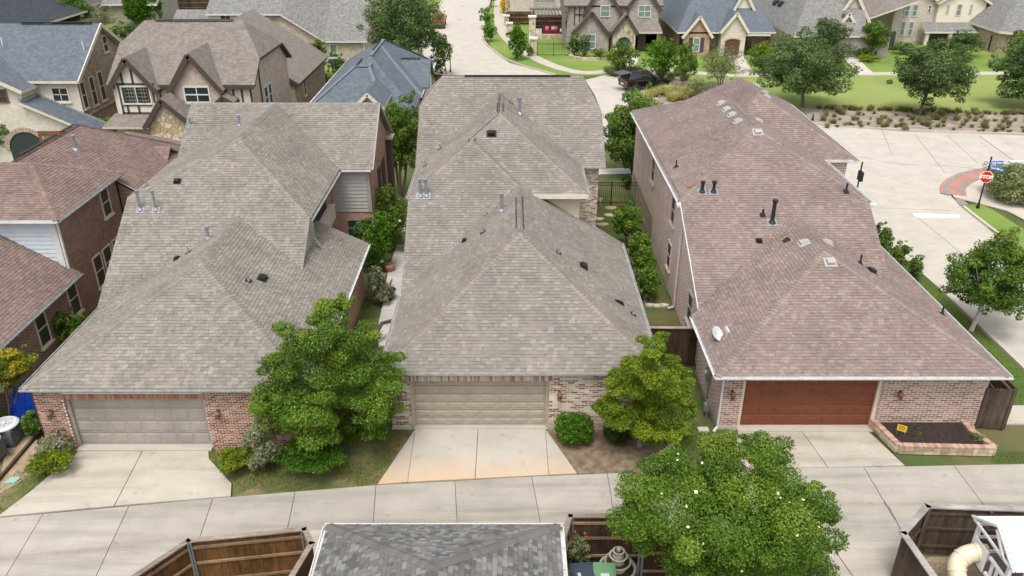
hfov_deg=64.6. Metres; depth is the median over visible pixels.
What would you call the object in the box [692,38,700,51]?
window
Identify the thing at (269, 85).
window
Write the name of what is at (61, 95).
window
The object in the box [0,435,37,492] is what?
bare ground
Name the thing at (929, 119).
grass tuft
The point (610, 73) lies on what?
ornamental grass
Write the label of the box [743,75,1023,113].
park lawn
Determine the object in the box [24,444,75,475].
shrub
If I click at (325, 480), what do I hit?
lawn
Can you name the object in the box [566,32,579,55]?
shrub
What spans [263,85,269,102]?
window
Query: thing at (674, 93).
ornamental grass
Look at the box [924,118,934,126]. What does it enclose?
grass tuft
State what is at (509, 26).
stone pillar
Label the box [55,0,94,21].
garden tree
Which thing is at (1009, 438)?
lawn
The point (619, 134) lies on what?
side tree
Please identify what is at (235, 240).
brick house
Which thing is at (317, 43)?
shrub
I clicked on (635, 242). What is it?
shrub
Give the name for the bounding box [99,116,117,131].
shrub
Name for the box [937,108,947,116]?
grass tuft
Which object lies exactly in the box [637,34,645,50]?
door
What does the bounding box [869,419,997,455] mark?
planter
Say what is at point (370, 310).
ground
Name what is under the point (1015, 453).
grass
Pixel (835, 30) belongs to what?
garden tree
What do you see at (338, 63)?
shrub
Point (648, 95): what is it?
ornamental grass
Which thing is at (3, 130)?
garden tree
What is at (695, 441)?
grass
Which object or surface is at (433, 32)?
street tree
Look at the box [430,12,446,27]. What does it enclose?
parked car
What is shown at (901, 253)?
shrub
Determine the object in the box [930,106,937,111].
grass tuft
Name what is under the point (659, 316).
lawn
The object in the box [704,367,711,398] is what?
electric meter
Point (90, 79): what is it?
window
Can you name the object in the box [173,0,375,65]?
brick house
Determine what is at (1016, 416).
concrete pad
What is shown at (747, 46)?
shrub
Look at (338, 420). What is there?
crape myrtle
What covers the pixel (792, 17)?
brick house
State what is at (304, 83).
window
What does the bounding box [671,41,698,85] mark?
garden tree
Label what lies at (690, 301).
window
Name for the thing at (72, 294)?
window
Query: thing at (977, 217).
kerb
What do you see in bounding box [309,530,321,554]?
driveway
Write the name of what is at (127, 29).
shrub
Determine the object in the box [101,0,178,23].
brick house
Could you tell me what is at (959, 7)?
window
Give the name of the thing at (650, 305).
edging stone
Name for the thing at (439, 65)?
shrub
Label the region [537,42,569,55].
iron fence
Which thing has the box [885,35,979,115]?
oak tree
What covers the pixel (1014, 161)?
monument
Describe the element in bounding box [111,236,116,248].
window
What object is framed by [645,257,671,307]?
lawn
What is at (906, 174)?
street
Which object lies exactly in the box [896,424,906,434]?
yard sign
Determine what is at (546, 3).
garage door
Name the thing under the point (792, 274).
brick house
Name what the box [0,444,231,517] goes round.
driveway
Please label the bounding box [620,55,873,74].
front walk
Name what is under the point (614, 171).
side path
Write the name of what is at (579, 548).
rose bush
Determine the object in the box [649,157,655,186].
window
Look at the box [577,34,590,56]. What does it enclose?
shrub
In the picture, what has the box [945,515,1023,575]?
playset
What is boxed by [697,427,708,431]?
splash block
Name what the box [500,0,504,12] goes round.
shrub
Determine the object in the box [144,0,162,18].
conifer
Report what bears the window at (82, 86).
in the stone house at (54, 76)
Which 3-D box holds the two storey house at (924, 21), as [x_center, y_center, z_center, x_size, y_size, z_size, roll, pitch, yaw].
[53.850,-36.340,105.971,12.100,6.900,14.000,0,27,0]
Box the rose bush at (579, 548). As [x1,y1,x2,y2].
[567,532,590,562]
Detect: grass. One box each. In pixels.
[0,467,48,512]
[605,66,616,75]
[643,89,653,99]
[651,87,660,96]
[662,87,675,94]
[664,92,674,100]
[667,90,681,99]
[667,419,715,467]
[668,94,677,101]
[676,91,687,99]
[677,86,685,94]
[993,450,1023,462]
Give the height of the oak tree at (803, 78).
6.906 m
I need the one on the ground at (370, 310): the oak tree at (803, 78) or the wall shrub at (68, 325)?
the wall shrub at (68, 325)
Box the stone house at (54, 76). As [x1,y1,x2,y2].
[0,22,121,161]
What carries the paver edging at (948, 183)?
on the sidewalk at (973, 192)
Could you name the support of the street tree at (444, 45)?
on the street
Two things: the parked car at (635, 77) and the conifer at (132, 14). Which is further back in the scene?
the conifer at (132, 14)
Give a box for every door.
[70,399,210,443]
[413,381,545,424]
[535,0,554,14]
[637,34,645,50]
[724,39,739,55]
[740,381,877,424]
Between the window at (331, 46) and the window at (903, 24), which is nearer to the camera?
the window at (331, 46)
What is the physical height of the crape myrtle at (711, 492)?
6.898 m
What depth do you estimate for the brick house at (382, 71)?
64.77 m
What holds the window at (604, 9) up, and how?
in the tudor house at (604, 24)
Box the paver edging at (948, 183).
[943,166,1002,194]
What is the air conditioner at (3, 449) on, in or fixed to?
on the lawn at (16, 492)
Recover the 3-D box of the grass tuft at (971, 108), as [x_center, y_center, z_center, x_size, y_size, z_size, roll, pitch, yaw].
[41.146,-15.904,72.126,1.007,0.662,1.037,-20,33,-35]
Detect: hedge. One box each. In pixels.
[851,47,877,56]
[888,42,916,54]
[982,162,1023,205]
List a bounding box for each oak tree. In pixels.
[356,0,446,54]
[748,26,862,106]
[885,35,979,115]
[984,41,1023,99]
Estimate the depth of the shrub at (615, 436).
29.32 m
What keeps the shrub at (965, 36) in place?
on the lawn at (498, 44)
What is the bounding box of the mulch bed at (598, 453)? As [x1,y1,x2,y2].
[546,426,670,474]
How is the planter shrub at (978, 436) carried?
in the planter at (945, 438)
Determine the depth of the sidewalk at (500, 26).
89.69 m
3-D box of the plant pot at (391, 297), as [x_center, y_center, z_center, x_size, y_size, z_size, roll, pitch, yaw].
[-6.100,-0.009,39.844,0.780,1.211,0.768,0,27,0]
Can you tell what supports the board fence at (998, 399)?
on the lawn at (1019, 371)
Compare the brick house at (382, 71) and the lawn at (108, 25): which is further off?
the lawn at (108, 25)
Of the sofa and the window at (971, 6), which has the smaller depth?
the window at (971, 6)
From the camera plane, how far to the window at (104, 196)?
40.23 m
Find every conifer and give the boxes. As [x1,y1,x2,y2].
[121,0,148,24]
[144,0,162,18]
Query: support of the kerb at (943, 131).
on the ground at (370, 310)
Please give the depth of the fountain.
23.76 m
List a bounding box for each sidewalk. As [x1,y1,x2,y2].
[494,0,1003,76]
[952,164,1023,219]
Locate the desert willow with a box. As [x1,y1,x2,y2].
[700,44,747,85]
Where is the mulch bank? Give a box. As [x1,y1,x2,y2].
[800,107,1023,132]
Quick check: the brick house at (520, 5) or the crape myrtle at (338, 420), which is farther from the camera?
the brick house at (520, 5)
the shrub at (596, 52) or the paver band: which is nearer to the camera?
the paver band
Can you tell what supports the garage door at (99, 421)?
in the brick house at (235, 240)
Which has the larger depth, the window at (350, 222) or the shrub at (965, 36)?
the shrub at (965, 36)
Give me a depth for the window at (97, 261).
39.55 m
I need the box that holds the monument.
[1008,160,1023,186]
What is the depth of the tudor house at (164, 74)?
59.02 m
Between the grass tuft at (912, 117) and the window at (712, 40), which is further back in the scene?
the window at (712, 40)
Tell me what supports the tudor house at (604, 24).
on the lawn at (498, 44)
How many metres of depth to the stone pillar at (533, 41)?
94.85 m
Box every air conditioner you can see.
[0,416,24,445]
[0,436,7,459]
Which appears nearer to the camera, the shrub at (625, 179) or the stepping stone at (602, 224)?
the stepping stone at (602, 224)
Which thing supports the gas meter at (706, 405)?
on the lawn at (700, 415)
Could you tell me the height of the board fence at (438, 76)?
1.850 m
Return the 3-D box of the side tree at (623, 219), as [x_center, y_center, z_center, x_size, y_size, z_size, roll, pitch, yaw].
[6.298,-3.357,44.834,1.850,2.808,2.100,0,27,0]
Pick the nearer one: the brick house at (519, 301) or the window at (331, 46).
the brick house at (519, 301)
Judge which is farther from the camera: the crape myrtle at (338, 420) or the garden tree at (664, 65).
the garden tree at (664, 65)
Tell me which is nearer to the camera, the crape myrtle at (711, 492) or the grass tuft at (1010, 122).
the crape myrtle at (711, 492)
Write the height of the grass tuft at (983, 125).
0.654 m
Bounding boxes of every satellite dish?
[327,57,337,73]
[713,326,729,340]
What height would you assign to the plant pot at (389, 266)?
0.360 m
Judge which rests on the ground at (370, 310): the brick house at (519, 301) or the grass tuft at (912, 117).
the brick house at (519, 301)
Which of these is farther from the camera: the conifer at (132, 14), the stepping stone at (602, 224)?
the conifer at (132, 14)
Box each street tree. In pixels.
[424,27,440,58]
[430,34,453,73]
[478,7,494,24]
[480,23,496,39]
[507,21,530,59]
[938,226,1023,331]
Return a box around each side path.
[378,218,406,346]
[599,168,630,173]
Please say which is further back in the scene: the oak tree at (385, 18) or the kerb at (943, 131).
the oak tree at (385, 18)
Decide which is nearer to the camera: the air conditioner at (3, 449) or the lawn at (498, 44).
the air conditioner at (3, 449)
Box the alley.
[0,464,1023,575]
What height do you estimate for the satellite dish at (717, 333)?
0.909 m
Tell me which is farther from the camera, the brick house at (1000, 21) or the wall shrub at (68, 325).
the brick house at (1000, 21)
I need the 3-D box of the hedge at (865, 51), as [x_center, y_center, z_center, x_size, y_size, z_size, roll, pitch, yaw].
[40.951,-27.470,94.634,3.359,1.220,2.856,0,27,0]
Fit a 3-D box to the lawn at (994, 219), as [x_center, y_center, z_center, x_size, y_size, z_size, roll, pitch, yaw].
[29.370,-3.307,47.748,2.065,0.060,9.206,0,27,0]
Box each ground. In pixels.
[0,0,1023,575]
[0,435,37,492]
[567,567,639,575]
[924,557,981,575]
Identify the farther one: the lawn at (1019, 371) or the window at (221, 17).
the window at (221, 17)
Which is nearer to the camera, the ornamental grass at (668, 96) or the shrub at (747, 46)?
the ornamental grass at (668, 96)
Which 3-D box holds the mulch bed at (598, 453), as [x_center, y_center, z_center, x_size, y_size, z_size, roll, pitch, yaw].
[3.640,5.865,29.646,4.720,0.060,2.900,0,27,0]
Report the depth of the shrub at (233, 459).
28.02 m
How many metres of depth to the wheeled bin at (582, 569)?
23.00 m
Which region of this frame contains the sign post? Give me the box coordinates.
[857,161,863,187]
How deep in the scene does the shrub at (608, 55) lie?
93.21 m
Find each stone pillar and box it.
[503,14,509,25]
[505,0,509,13]
[506,22,512,32]
[528,15,536,43]
[529,37,537,55]
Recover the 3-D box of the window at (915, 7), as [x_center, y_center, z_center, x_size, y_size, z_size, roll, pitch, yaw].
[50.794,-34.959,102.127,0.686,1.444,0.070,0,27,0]
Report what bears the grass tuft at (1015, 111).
on the mulch bank
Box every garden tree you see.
[0,124,8,145]
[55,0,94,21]
[86,3,117,27]
[608,39,640,69]
[640,36,678,75]
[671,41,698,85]
[813,14,853,48]
[860,20,893,55]
[996,29,1023,53]
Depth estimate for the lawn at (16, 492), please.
27.61 m
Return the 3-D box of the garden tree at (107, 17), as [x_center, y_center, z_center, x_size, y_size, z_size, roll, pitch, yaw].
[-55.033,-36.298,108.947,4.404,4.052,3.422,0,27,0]
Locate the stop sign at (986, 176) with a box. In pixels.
[976,156,1005,208]
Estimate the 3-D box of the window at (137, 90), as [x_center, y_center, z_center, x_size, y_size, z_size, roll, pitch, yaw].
[-26.635,-13.668,57.449,2.124,1.347,0.070,0,27,0]
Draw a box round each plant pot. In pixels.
[382,279,395,300]
[384,262,394,271]
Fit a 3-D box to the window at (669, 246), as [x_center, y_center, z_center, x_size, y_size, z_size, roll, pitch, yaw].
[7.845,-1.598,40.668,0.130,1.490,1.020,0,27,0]
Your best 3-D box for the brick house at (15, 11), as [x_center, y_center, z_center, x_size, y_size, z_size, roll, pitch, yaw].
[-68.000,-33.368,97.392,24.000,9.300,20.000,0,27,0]
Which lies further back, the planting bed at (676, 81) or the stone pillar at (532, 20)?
the stone pillar at (532, 20)
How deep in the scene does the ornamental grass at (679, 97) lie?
76.22 m
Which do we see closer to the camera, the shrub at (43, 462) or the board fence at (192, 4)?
the shrub at (43, 462)
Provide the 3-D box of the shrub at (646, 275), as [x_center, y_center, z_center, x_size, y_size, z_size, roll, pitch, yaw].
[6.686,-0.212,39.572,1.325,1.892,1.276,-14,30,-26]
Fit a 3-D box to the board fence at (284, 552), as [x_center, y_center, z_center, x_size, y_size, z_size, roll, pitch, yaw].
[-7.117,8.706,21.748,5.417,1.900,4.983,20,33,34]
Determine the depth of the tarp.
30.94 m
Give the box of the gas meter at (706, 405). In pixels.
[703,399,709,418]
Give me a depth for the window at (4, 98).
57.58 m
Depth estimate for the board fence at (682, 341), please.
34.10 m
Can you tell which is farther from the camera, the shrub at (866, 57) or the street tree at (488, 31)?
the street tree at (488, 31)
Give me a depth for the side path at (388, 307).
41.37 m
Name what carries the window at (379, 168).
in the brick house at (235, 240)
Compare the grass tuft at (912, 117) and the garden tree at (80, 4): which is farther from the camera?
the garden tree at (80, 4)
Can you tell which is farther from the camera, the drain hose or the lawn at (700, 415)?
the drain hose
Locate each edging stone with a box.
[645,303,653,307]
[654,304,661,307]
[660,303,668,307]
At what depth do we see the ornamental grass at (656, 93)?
77.31 m
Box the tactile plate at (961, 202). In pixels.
[955,199,967,205]
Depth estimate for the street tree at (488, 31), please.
103.61 m
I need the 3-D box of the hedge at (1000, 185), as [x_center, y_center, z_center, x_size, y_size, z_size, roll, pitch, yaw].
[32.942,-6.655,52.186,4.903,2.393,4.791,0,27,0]
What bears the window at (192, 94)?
in the tudor house at (164, 74)
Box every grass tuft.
[820,113,828,120]
[909,114,917,119]
[924,114,933,120]
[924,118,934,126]
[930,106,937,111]
[931,112,937,119]
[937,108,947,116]
[952,114,962,120]
[969,106,980,112]
[979,120,989,127]
[999,123,1007,129]
[1005,117,1015,125]
[1011,108,1019,114]
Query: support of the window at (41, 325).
in the brick house at (64, 195)
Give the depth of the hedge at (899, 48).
96.43 m
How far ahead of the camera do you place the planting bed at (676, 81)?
82.27 m
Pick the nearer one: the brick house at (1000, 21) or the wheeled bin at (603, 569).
the wheeled bin at (603, 569)
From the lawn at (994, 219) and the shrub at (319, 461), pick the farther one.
the lawn at (994, 219)
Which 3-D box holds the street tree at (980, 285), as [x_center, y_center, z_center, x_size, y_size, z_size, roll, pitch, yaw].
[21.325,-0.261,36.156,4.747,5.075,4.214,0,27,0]
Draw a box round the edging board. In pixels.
[0,429,41,480]
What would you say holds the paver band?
on the sidewalk at (973, 192)
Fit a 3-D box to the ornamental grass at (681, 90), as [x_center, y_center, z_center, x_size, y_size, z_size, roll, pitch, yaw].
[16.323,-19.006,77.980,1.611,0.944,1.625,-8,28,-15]
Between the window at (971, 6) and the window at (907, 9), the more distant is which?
the window at (907, 9)
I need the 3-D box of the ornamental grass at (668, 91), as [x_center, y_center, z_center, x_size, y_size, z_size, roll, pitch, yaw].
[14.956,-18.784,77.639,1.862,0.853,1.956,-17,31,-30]
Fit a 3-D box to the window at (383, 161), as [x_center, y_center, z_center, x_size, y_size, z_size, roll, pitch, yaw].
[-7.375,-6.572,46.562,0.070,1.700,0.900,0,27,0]
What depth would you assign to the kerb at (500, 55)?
92.93 m
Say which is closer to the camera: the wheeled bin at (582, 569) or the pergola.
the wheeled bin at (582, 569)
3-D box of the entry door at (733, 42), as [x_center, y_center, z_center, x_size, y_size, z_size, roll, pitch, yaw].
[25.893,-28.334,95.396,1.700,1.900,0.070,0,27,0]
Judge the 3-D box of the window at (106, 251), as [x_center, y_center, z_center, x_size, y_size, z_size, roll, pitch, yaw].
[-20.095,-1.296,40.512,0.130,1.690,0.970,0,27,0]
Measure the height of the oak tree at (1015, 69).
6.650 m
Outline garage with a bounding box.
[309,523,567,575]
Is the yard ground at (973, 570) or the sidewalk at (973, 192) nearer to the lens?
the yard ground at (973, 570)
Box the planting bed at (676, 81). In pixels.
[604,73,727,104]
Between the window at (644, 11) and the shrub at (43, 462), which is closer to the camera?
the shrub at (43, 462)
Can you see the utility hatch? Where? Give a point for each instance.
(12, 480)
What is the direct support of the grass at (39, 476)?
on the lawn at (16, 492)
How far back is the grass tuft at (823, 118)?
69.77 m
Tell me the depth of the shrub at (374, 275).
39.03 m
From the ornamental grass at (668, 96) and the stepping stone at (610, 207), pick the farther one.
the ornamental grass at (668, 96)
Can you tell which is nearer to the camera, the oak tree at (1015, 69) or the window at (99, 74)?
the window at (99, 74)
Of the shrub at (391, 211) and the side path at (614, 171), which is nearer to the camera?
the shrub at (391, 211)
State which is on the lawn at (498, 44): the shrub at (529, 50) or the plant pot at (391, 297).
the shrub at (529, 50)
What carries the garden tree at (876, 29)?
on the lawn at (498, 44)
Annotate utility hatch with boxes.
[4,477,20,483]
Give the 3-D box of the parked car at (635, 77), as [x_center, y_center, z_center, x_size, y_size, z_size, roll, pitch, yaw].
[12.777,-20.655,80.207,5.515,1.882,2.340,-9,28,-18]
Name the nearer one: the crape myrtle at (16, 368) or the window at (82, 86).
the crape myrtle at (16, 368)
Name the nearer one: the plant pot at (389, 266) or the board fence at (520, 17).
the plant pot at (389, 266)
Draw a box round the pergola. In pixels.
[530,6,561,35]
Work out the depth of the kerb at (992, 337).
37.59 m
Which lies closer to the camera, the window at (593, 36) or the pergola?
the window at (593, 36)
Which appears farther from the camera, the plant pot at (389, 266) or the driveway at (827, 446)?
the plant pot at (389, 266)
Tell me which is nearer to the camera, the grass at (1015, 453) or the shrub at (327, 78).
the grass at (1015, 453)
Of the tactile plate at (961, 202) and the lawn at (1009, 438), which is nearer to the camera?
the lawn at (1009, 438)
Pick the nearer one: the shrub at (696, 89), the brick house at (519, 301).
the brick house at (519, 301)
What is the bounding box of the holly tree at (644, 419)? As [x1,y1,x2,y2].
[590,331,698,447]
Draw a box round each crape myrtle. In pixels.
[0,344,38,415]
[246,292,407,451]
[604,428,849,575]
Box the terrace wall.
[536,34,562,38]
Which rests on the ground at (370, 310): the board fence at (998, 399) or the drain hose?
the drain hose
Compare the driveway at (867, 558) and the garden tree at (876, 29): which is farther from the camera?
the garden tree at (876, 29)
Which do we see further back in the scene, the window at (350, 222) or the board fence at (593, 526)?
the window at (350, 222)
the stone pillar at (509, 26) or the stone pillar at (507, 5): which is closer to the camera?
the stone pillar at (509, 26)
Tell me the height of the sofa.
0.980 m
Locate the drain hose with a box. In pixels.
[371,319,391,345]
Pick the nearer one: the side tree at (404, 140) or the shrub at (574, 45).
the side tree at (404, 140)
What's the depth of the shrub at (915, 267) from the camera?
41.64 m
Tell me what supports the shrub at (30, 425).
on the bare ground at (14, 451)
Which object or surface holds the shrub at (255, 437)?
on the lawn at (325, 480)
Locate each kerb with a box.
[482,0,555,74]
[814,122,1023,134]
[885,244,1023,371]
[962,206,1018,245]
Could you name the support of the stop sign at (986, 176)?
on the lawn at (994, 219)
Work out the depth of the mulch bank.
69.99 m
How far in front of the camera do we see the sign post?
51.10 m
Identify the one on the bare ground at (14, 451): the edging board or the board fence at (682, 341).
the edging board
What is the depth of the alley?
26.70 m
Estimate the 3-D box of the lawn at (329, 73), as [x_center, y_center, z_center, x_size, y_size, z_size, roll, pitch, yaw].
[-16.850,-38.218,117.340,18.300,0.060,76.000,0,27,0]
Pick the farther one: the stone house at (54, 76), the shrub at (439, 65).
the shrub at (439, 65)
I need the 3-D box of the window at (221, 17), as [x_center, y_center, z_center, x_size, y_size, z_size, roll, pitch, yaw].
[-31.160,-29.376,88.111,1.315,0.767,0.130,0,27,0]
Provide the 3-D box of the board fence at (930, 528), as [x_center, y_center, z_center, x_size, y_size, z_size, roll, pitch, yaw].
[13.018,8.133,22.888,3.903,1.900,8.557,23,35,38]
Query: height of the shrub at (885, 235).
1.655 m
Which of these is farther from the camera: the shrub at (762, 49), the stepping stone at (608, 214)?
the shrub at (762, 49)
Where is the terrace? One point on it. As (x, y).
(538, 31)
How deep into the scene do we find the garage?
20.79 m
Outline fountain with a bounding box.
[599,546,635,575]
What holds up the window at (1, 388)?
in the brick house at (64, 195)
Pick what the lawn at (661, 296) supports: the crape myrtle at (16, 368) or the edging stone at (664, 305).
the edging stone at (664, 305)
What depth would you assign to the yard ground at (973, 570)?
24.49 m
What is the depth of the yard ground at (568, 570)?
24.26 m
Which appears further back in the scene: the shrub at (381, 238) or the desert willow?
the desert willow
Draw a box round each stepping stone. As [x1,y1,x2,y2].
[596,223,608,225]
[604,213,613,216]
[605,206,616,209]
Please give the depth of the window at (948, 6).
101.48 m
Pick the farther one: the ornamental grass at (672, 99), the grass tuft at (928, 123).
the ornamental grass at (672, 99)
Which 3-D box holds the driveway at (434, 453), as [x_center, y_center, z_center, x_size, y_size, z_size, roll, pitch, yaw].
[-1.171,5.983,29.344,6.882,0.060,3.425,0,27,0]
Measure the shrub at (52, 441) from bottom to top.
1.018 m
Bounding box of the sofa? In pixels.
[542,25,559,33]
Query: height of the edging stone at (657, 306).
0.130 m
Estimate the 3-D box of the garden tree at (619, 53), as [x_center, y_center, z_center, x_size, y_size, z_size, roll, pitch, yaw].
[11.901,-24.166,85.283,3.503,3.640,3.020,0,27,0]
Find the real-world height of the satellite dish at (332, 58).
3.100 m
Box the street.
[422,0,1023,363]
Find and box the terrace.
[535,29,561,36]
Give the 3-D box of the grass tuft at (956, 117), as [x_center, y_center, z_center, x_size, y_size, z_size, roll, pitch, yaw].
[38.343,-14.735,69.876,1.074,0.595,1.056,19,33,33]
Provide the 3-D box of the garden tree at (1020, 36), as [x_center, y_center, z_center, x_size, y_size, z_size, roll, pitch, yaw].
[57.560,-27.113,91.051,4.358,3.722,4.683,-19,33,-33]
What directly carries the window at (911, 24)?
in the two storey house at (924, 21)
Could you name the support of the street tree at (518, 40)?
on the lawn at (498, 44)
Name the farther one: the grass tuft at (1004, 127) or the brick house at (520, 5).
the brick house at (520, 5)
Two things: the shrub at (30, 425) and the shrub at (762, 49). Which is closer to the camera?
the shrub at (30, 425)
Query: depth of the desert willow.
79.37 m
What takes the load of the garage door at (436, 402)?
in the brick house at (519, 301)
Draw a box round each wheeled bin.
[569,562,594,575]
[593,562,615,575]
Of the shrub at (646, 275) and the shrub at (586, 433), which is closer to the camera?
the shrub at (586, 433)
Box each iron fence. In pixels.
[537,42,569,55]
[597,181,636,204]
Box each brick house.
[0,0,87,22]
[0,124,180,411]
[18,102,396,448]
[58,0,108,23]
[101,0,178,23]
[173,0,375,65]
[310,39,435,127]
[381,75,661,429]
[510,0,560,17]
[630,77,1013,431]
[659,0,775,55]
[755,0,919,56]
[969,0,1023,53]
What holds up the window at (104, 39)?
in the stone house at (54, 76)
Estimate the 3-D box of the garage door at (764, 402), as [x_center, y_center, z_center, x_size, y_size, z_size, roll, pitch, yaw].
[11.075,4.233,30.353,4.910,2.140,0.070,0,27,0]
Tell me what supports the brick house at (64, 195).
on the ground at (370, 310)
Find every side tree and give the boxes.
[385,89,418,197]
[603,82,665,175]
[610,200,643,250]
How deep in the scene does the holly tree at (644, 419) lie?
27.77 m
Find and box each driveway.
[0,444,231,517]
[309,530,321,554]
[378,425,576,484]
[737,425,904,468]
[776,541,899,575]
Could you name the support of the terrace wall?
on the lawn at (498, 44)
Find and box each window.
[0,89,9,102]
[0,378,12,392]
[33,311,54,351]
[50,87,71,103]
[66,281,84,316]
[79,81,90,110]
[87,75,100,107]
[91,252,105,290]
[96,70,108,102]
[99,188,114,220]
[101,35,110,53]
[101,243,111,270]
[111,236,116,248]
[119,86,152,104]
[182,86,211,104]
[220,16,230,18]
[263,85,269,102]
[267,81,273,102]
[303,80,307,96]
[329,44,337,53]
[346,219,358,235]
[377,165,381,195]
[381,157,385,188]
[588,34,595,48]
[600,5,610,16]
[637,5,651,17]
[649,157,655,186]
[664,239,671,273]
[668,195,675,229]
[684,289,693,325]
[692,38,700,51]
[711,36,715,44]
[899,22,906,35]
[903,5,910,16]
[907,22,914,35]
[911,5,918,16]
[945,4,950,13]
[955,4,962,15]
[968,4,973,13]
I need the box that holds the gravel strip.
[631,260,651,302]
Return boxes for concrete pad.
[1006,405,1023,424]
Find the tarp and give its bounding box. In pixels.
[10,378,37,418]
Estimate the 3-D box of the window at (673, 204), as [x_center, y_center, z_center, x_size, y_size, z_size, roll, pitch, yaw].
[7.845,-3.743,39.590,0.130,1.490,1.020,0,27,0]
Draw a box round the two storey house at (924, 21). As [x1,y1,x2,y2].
[866,0,992,45]
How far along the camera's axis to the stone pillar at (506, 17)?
115.36 m
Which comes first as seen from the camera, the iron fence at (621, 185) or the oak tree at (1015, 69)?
the iron fence at (621, 185)
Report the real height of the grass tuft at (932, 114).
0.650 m
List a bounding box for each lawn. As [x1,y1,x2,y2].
[0,449,76,513]
[103,22,137,36]
[216,399,413,496]
[324,0,440,81]
[484,0,1016,119]
[596,174,691,365]
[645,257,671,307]
[656,366,734,466]
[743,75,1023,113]
[872,425,1023,465]
[883,245,1023,404]
[963,204,1023,247]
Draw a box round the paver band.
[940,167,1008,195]
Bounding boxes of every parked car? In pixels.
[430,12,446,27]
[613,68,668,91]
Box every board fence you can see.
[131,526,314,575]
[177,0,208,8]
[435,74,463,81]
[506,11,532,23]
[536,17,561,27]
[562,513,691,575]
[650,326,696,364]
[891,503,1023,575]
[974,380,1017,429]
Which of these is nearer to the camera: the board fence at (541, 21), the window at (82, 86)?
the window at (82, 86)
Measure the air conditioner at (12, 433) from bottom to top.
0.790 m
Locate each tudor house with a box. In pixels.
[102,9,328,140]
[560,0,662,59]
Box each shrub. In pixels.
[19,409,41,436]
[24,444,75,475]
[34,427,73,456]
[51,307,86,343]
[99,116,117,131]
[109,21,141,37]
[210,446,253,473]
[241,415,282,471]
[273,433,347,473]
[310,38,326,64]
[325,74,332,82]
[326,49,344,73]
[351,209,394,266]
[362,260,394,303]
[371,183,407,249]
[433,58,445,75]
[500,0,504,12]
[526,47,533,55]
[553,411,594,443]
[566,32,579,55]
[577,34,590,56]
[591,48,606,57]
[602,423,632,445]
[603,49,615,59]
[621,173,631,188]
[627,230,650,257]
[631,244,656,276]
[636,266,661,300]
[683,77,715,96]
[744,40,750,53]
[747,41,775,71]
[858,53,880,61]
[876,221,895,249]
[888,240,913,264]
[902,254,925,279]
[947,29,986,55]
[973,432,985,440]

